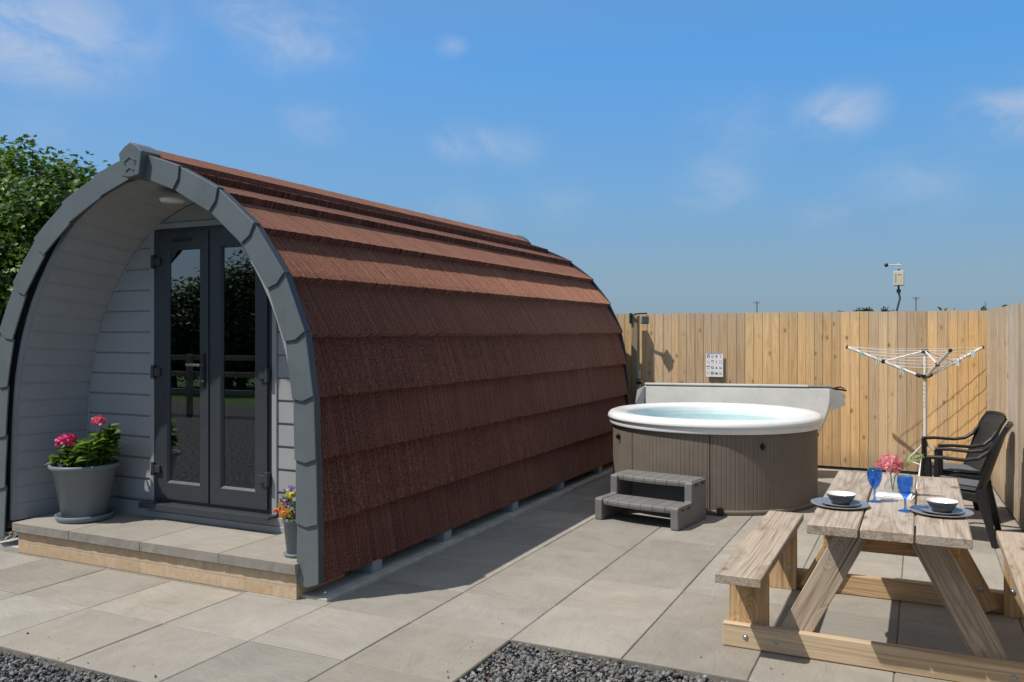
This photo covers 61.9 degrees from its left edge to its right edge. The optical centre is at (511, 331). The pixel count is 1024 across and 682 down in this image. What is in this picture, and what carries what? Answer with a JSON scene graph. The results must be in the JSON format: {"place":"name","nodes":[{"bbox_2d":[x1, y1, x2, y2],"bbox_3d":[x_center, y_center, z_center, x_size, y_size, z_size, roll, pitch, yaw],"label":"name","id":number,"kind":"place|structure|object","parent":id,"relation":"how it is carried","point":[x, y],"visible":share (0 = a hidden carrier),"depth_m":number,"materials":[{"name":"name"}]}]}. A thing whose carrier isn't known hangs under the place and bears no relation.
{"place":"outdoors","nodes":[
{"label":"outdoors","id":0,"kind":"place"},
{"bbox_2d":[0,531,782,681],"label":"gravel yard","id":1,"kind":"structure","parent":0,"point":[476,673],"depth_m":4.11,"materials":[{"name":"grey gravel"}]},
{"bbox_2d":[0,133,110,385],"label":"tree","id":2,"kind":"object","parent":1,"relation":"on","point":[30,206],"visible":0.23,"depth_m":11.58,"materials":[{"name":"green plant"}]},
{"bbox_2d":[0,462,612,601],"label":"concrete base","id":3,"kind":"object","parent":1,"relation":"on","point":[348,582],"visible":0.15,"depth_m":6.33,"materials":[{"name":"grey concrete"}]},
{"bbox_2d":[0,142,628,587],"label":"camping pod","id":4,"kind":"object","parent":3,"relation":"on","point":[374,382],"visible":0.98,"depth_m":6.34,"materials":[{"name":"wood"}]},
{"bbox_2d":[151,230,208,502],"bbox_3d":[-2.427,0.253,6.252,0.561,1.965,0.127,0,0,26],"label":"door leaf","id":5,"kind":"structure","parent":4,"relation":"in","point":[166,244],"depth_m":6.32,"materials":[{"name":"black plastic"}]},
{"bbox_2d":[209,229,270,509],"bbox_3d":[-1.914,0.253,6.027,0.556,1.965,0.090,0,0,26],"label":"door leaf","id":6,"kind":"structure","parent":4,"relation":"in","point":[220,240],"depth_m":6.09,"materials":[{"name":"metal"}]},
{"bbox_2d":[615,310,985,475],"bbox_3d":[1.809,0.719,10.931,7.601,1.903,0.156,0,0,26],"label":"timber fence","id":7,"kind":"object","parent":1,"relation":"on","point":[879,413],"visible":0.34,"depth_m":9.83,"materials":[{"name":"brown wood"}]},
{"bbox_2d":[706,353,722,376],"bbox_3d":[2.488,0.410,10.487,0.210,0.290,0.006,0,0,26],"label":"notice sign","id":8,"kind":"object","parent":7,"relation":"attached to","point":[714,364],"visible":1,"depth_m":10.49,"materials":[{"name":"white plastic"}]},
{"bbox_2d":[986,303,1023,532],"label":"timber fence","id":9,"kind":"object","parent":1,"relation":"on","point":[1005,360],"visible":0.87,"depth_m":7.53,"materials":[{"name":"brown wood"}]},
{"bbox_2d":[0,468,1023,681],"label":"patio","id":10,"kind":"structure","parent":0,"point":[570,572],"depth_m":4.86,"materials":[{"name":"grey concrete"}]},
{"bbox_2d":[12,512,343,599],"bbox_3d":[-2.326,1.491,5.877,2.584,0.218,0.586,0,0,26],"label":"porch step","id":11,"kind":"object","parent":10,"relation":"on","point":[253,561],"visible":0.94,"depth_m":5.66,"materials":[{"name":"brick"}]},
{"bbox_2d":[45,415,124,523],"bbox_3d":[-3.150,0.994,6.296,0.518,0.775,0.546,0,0,-34],"label":"potted plant","id":12,"kind":"object","parent":11,"relation":"on","point":[83,472],"visible":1,"depth_m":6.19,"materials":[{"name":"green plant"}]},
{"bbox_2d":[273,485,296,557],"bbox_3d":[-1.345,1.162,5.261,0.229,0.438,0.210,0,0,26],"label":"potted plant","id":13,"kind":"object","parent":11,"relation":"on","point":[288,517],"visible":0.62,"depth_m":5.21,"materials":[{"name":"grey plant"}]},
{"bbox_2d":[631,316,638,404],"bbox_3d":[1.565,0.700,10.829,0.085,1.800,0.085,0,0,26],"label":"fence post","id":14,"kind":"object","parent":10,"relation":"on","point":[634,349],"visible":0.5,"depth_m":10.79,"materials":[{"name":"brown wood"}]},
{"bbox_2d":[629,313,648,323],"bbox_3d":[1.589,-0.166,10.708,0.268,0.142,0.107,0,0,26],"label":"floodlight","id":15,"kind":"object","parent":14,"relation":"attached to","point":[644,319],"visible":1,"depth_m":10.64,"materials":[{"name":"black plastic"}]},
{"bbox_2d":[636,370,643,388],"bbox_3d":[1.571,1.040,10.556,0.092,1.120,0.192,0,0,-3],"label":"water pipe","id":16,"kind":"object","parent":10,"relation":"on","point":[639,381],"visible":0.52,"depth_m":10.60,"materials":[{"name":"black plastic"}]},
{"bbox_2d":[595,469,705,530],"bbox_3d":[1.180,1.424,7.285,0.778,0.352,0.584,0,0,36],"label":"step stool","id":17,"kind":"object","parent":10,"relation":"on","point":[681,499],"visible":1,"depth_m":7.26,"materials":[{"name":"grey plastic"}]},
{"bbox_2d":[608,402,823,515],"bbox_3d":[1.972,1.186,8.382,2.048,0.828,2.048,0,0,26],"label":"hot tub","id":18,"kind":"object","parent":10,"relation":"on","point":[743,459],"visible":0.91,"depth_m":7.53,"materials":[{"name":"white plastic"}]},
{"bbox_2d":[635,383,846,432],"bbox_3d":[2.530,1.074,9.536,2.276,0.978,0.304,0,-13,14],"label":"tub cover","id":19,"kind":"object","parent":18,"relation":"attached to","point":[822,400],"visible":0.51,"depth_m":9.48,"materials":[{"name":"plastic"}]},
{"bbox_2d":[715,471,1023,681],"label":"picnic table","id":20,"kind":"object","parent":10,"relation":"on","point":[759,562],"visible":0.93,"depth_m":4.18,"materials":[{"name":"wood"}]},
{"bbox_2d":[811,497,869,509],"bbox_3d":[1.655,0.871,4.308,0.280,0.018,0.280,0,0,26],"label":"dinner plate","id":21,"kind":"object","parent":20,"relation":"on","point":[818,502],"visible":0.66,"depth_m":4.28,"materials":[{"name":"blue ceramic"}]},
{"bbox_2d":[821,498,860,506],"bbox_3d":[1.661,0.867,4.310,0.192,0.015,0.192,0,0,26],"label":"side plate","id":22,"kind":"object","parent":21,"relation":"on","point":[827,501],"visible":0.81,"depth_m":4.29,"materials":[{"name":"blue ceramic"}]},
{"bbox_2d":[826,491,855,504],"bbox_3d":[1.662,0.843,4.311,0.142,0.052,0.142,0,0,26],"label":"bowl","id":23,"kind":"object","parent":22,"relation":"on","point":[841,497],"visible":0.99,"depth_m":4.28,"materials":[{"name":"grey ceramic"}]},
{"bbox_2d":[867,467,881,502],"bbox_3d":[1.875,0.793,4.413,0.073,0.172,0.073,0,0,26],"label":"goblet","id":24,"kind":"object","parent":20,"relation":"on","point":[872,488],"visible":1,"depth_m":4.41,"materials":[{"name":"blue glass"}]},
{"bbox_2d":[874,492,914,499],"bbox_3d":[2.042,0.872,4.555,0.186,0.014,0.141,0,0,32],"label":"napkin","id":25,"kind":"object","parent":20,"relation":"on","point":[894,495],"visible":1,"depth_m":4.53,"materials":[{"name":"white paper"}]},
{"bbox_3d":[2.046,0.821,4.597,0.080,0.088,0.080,0,0,26],"label":"vase","id":26,"kind":"object","parent":25,"relation":"on","visible":0},
{"bbox_2d":[875,454,904,490],"bbox_3d":[2.034,0.757,4.594,0.140,0.199,0.146,0,0,-15],"label":"pink flower","id":27,"kind":"object","parent":26,"relation":"in","point":[888,463],"visible":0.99,"depth_m":4.56,"materials":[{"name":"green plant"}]},
{"bbox_2d":[893,454,923,488],"bbox_3d":[2.119,0.751,4.553,0.160,0.208,0.052,0,0,42],"label":"fern frond","id":28,"kind":"object","parent":26,"relation":"in","point":[910,459],"visible":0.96,"depth_m":4.55,"materials":[{"name":"green plant"}]},
{"bbox_2d":[897,475,912,511],"bbox_3d":[1.925,0.793,4.179,0.073,0.172,0.073,0,0,26],"label":"goblet","id":29,"kind":"object","parent":20,"relation":"on","point":[907,495],"visible":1,"depth_m":4.17,"materials":[{"name":"blue glass"}]},
{"bbox_2d":[909,504,973,517],"bbox_3d":[2.074,0.871,4.124,0.280,0.018,0.280,0,0,26],"label":"dinner plate","id":30,"kind":"object","parent":20,"relation":"on","point":[917,509],"visible":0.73,"depth_m":4.09,"materials":[{"name":"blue ceramic"}]},
{"bbox_2d":[920,505,963,514],"bbox_3d":[2.079,0.867,4.126,0.192,0.015,0.192,0,0,26],"label":"side plate","id":31,"kind":"object","parent":30,"relation":"on","point":[955,511],"visible":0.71,"depth_m":4.11,"materials":[{"name":"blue ceramic"}]},
{"bbox_2d":[926,498,958,512],"bbox_3d":[2.081,0.843,4.127,0.142,0.052,0.142,0,0,26],"label":"bowl","id":32,"kind":"object","parent":31,"relation":"on","point":[942,505],"visible":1,"depth_m":4.09,"materials":[{"name":"grey ceramic"}]},
{"bbox_2d":[846,345,984,489],"bbox_3d":[4.184,0.872,8.887,1.370,1.442,1.378,0,0,26],"label":"clothes airer","id":33,"kind":"object","parent":10,"relation":"on","point":[925,375],"visible":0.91,"depth_m":8.94,"materials":[{"name":"white metal"}]},
{"bbox_2d":[969,350,974,356],"bbox_3d":[4.921,0.236,9.131,0.064,0.077,0.026,0,0,26],"label":"clothes peg","id":34,"kind":"object","parent":33,"relation":"hanging from","point":[972,355],"visible":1,"depth_m":9.12,"materials":[{"name":"plastic"}]},
{"bbox_2d":[920,411,1006,522],"bbox_3d":[3.925,1.151,7.428,0.606,0.916,0.600,0,0,13],"label":"armchair","id":35,"kind":"object","parent":10,"relation":"on","point":[985,432],"visible":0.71,"depth_m":7.43,"materials":[{"name":"black plastic"}]},
{"bbox_2d":[931,462,979,473],"bbox_3d":[3.866,1.184,7.441,0.328,0.032,0.464,4,1,13],"label":"seat cushion","id":36,"kind":"object","parent":35,"relation":"on","point":[954,467],"visible":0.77,"depth_m":7.32,"materials":[{"name":"grey fabric"}]},
{"bbox_2d":[925,421,1013,547],"bbox_3d":[3.558,1.151,6.650,0.606,0.916,0.600,0,0,33],"label":"armchair","id":37,"kind":"object","parent":10,"relation":"on","point":[982,495],"visible":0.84,"depth_m":6.43,"materials":[{"name":"black plastic"}]},
{"bbox_2d":[939,475,978,489],"bbox_3d":[3.507,1.184,6.682,0.328,0.032,0.464,4,2,33],"label":"seat cushion","id":38,"kind":"object","parent":37,"relation":"on","point":[968,484],"visible":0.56,"depth_m":6.62,"materials":[{"name":"grey fabric"}]},
{"bbox_2d":[0,0,1023,313],"label":"sky","id":39,"kind":"structure","parent":0,"point":[685,156],"materials":[{"name":"blue"}]},
{"label":"ground","id":40,"kind":"structure","parent":0,"visible":0},
{"bbox_2d":[854,307,872,311],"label":"tree","id":41,"kind":"object","parent":40,"relation":"on","point":[866,309],"visible":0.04,"depth_m":189.89,"materials":[{"name":"green plant"}]},
{"bbox_2d":[880,306,894,311],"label":"tree","id":42,"kind":"object","parent":40,"relation":"on","point":[884,310],"visible":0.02,"depth_m":189.63,"materials":[{"name":"green plant"}]},
{"bbox_2d":[884,263,903,310],"bbox_3d":[4.615,0.385,10.306,0.219,2.430,0.104,0,0,26],"label":"weather station","id":43,"kind":"object","parent":40,"relation":"on","point":[898,278],"visible":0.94,"depth_m":10.26,"materials":[{"name":"white metal"}]},
{"bbox_2d":[912,297,918,310],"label":"utility pole","id":44,"kind":"object","parent":40,"relation":"on","point":[915,298],"visible":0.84,"depth_m":149.89,"materials":[{"name":"grey metal"}]}
]}

